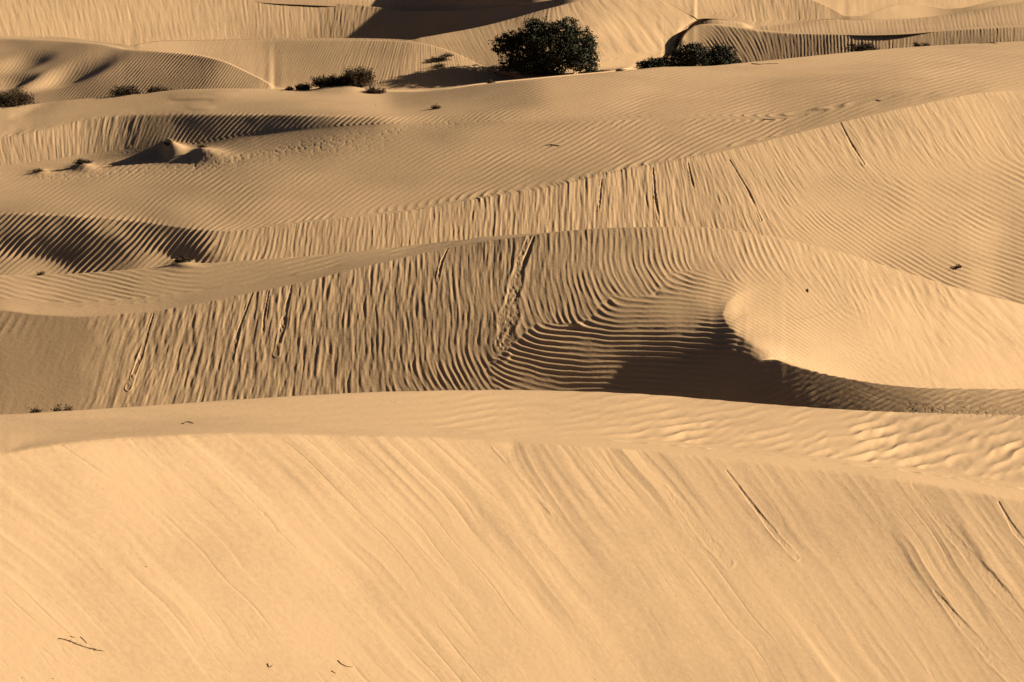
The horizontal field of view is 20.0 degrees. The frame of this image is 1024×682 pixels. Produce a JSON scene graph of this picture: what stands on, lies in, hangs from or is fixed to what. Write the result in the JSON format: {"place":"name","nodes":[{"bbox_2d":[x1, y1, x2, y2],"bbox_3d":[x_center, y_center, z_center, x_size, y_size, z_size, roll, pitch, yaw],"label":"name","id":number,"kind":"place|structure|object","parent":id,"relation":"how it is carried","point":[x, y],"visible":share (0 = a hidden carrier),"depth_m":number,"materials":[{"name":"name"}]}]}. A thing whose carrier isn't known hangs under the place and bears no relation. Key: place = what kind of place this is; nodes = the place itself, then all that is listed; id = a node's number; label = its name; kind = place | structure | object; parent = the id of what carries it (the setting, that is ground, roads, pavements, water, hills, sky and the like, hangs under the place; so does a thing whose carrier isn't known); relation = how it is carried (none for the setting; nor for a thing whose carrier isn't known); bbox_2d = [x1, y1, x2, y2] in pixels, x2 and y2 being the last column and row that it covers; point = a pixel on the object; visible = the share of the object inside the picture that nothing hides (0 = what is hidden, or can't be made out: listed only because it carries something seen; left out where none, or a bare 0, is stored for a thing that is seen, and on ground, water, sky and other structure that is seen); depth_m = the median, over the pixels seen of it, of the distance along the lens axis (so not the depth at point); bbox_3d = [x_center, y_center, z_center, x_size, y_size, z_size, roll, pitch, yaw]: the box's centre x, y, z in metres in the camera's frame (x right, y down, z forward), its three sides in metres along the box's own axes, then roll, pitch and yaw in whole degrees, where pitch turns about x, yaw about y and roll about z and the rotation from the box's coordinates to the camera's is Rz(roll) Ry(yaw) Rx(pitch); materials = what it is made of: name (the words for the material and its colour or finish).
{"place":"outdoors","nodes":[
{"label":"outdoors","id":0,"kind":"place"},
{"bbox_2d":[0,0,1023,681],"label":"sand dunes","id":1,"kind":"structure","parent":0,"point":[656,412],"depth_m":78.97,"materials":[{"name":"beige sand"}]},
{"bbox_2d":[0,84,38,107],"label":"dry shrub","id":2,"kind":"object","parent":1,"relation":"on","point":[19,98],"visible":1,"depth_m":115.52,"materials":[{"name":"brown plant"}]},
{"bbox_2d":[28,405,42,412],"bbox_3d":[-9.285,1.365,56.555,0.300,0.238,0.294,0,12,0],"label":"dead tuft","id":3,"kind":"object","parent":1,"relation":"on","point":[35,411],"visible":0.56,"depth_m":56.53,"materials":[{"name":"brown plant"}]},
{"bbox_2d":[33,168,43,172],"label":"dead tuft","id":4,"kind":"object","parent":1,"relation":"on","point":[39,170],"visible":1,"depth_m":107.20,"materials":[{"name":"brown plant"}]},
{"bbox_2d":[50,404,65,411],"bbox_3d":[-9.098,1.399,58.021,0.414,0.260,0.281,-3,12,-15],"label":"dead tuft","id":5,"kind":"object","parent":1,"relation":"on","point":[58,409],"visible":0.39,"depth_m":58.04,"materials":[{"name":"brown plant"}]},
{"bbox_2d":[64,404,72,410],"bbox_3d":[-8.920,1.384,58.209,0.303,0.273,0.302,10,16,40],"label":"dead tuft","id":6,"kind":"object","parent":1,"relation":"on","point":[69,408],"visible":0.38,"depth_m":58.19,"materials":[{"name":"brown plant"}]},
{"bbox_2d":[59,638,101,650],"bbox_3d":[-6.936,4.893,46.795,0.725,0.243,0.099,-1,12,-4],"label":"dead frond","id":7,"kind":"object","parent":1,"relation":"on","point":[79,644],"visible":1,"depth_m":46.78,"materials":[{"name":"brown plant"}]},
{"bbox_2d":[72,158,92,164],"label":"dry shrub","id":8,"kind":"object","parent":1,"relation":"on","point":[79,161],"visible":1,"depth_m":107.53,"materials":[{"name":"brown plant"}]},
{"bbox_2d":[107,84,144,96],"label":"dry shrub","id":9,"kind":"object","parent":1,"relation":"on","point":[130,90],"visible":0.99,"depth_m":115.95,"materials":[{"name":"brown plant"}]},
{"bbox_2d":[145,85,171,92],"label":"dry shrub","id":10,"kind":"object","parent":1,"relation":"on","point":[152,89],"visible":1,"depth_m":115.76,"materials":[{"name":"brown plant"}]},
{"bbox_2d":[162,139,175,145],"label":"dead tuft","id":11,"kind":"object","parent":1,"relation":"on","point":[166,143],"visible":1,"depth_m":106.55,"materials":[{"name":"brown plant"}]},
{"bbox_2d":[172,254,192,262],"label":"dry shrub","id":12,"kind":"object","parent":1,"relation":"on","point":[179,259],"visible":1,"depth_m":85.79,"materials":[{"name":"brown plant"}]},
{"bbox_2d":[284,86,294,89],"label":"dry shrub","id":13,"kind":"object","parent":1,"relation":"on","point":[289,88],"visible":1,"depth_m":114.11,"materials":[{"name":"brown plant"}]},
{"bbox_2d":[294,82,312,89],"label":"dry shrub","id":14,"kind":"object","parent":1,"relation":"on","point":[302,86],"visible":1,"depth_m":114.26,"materials":[{"name":"brown plant"}]},
{"bbox_2d":[307,74,338,87],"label":"dry shrub","id":15,"kind":"object","parent":1,"relation":"on","point":[321,82],"visible":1,"depth_m":113.94,"materials":[{"name":"brown plant"}]},
{"bbox_2d":[332,75,348,85],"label":"dry shrub","id":16,"kind":"object","parent":1,"relation":"on","point":[336,80],"visible":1,"depth_m":113.91,"materials":[{"name":"brown plant"}]},
{"bbox_2d":[337,65,377,87],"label":"dry shrub","id":17,"kind":"object","parent":1,"relation":"on","point":[361,78],"visible":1,"depth_m":113.78,"materials":[{"name":"brown plant"}]},
{"bbox_2d":[365,87,385,93],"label":"dry shrub","id":18,"kind":"object","parent":1,"relation":"on","point":[372,90],"visible":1,"depth_m":112.53,"materials":[{"name":"brown plant"}]},
{"bbox_2d":[430,103,441,108],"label":"dead tuft","id":19,"kind":"object","parent":1,"relation":"on","point":[435,107],"visible":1,"depth_m":104.24,"materials":[{"name":"brown plant"}]},
{"bbox_2d":[430,55,450,60],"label":"dry shrub","id":20,"kind":"object","parent":1,"relation":"on","point":[439,59],"visible":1,"depth_m":131.31,"materials":[{"name":"brown plant"}]},
{"bbox_2d":[488,14,602,75],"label":"bush","id":21,"kind":"object","parent":1,"relation":"on","point":[535,55],"visible":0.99,"depth_m":129.53,"materials":[{"name":"green plant"}]},
{"bbox_2d":[635,56,672,68],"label":"green shrub","id":22,"kind":"object","parent":1,"relation":"on","point":[652,62],"visible":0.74,"depth_m":114.07,"materials":[{"name":"green plant"}]},
{"bbox_2d":[663,41,713,66],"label":"green shrub","id":23,"kind":"object","parent":1,"relation":"on","point":[687,55],"visible":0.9,"depth_m":112.54,"materials":[{"name":"green plant"}]},
{"bbox_2d":[702,42,738,65],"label":"green shrub","id":24,"kind":"object","parent":1,"relation":"on","point":[723,54],"visible":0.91,"depth_m":113.05,"materials":[{"name":"green plant"}]},
{"bbox_2d":[844,40,879,51],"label":"dry shrub","id":25,"kind":"object","parent":1,"relation":"on","point":[863,46],"visible":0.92,"depth_m":120.00,"materials":[{"name":"brown plant"}]},
{"bbox_2d":[913,42,929,46],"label":"dry shrub","id":26,"kind":"object","parent":1,"relation":"on","point":[916,44],"visible":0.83,"depth_m":122.69,"materials":[{"name":"brown plant"}]}
]}

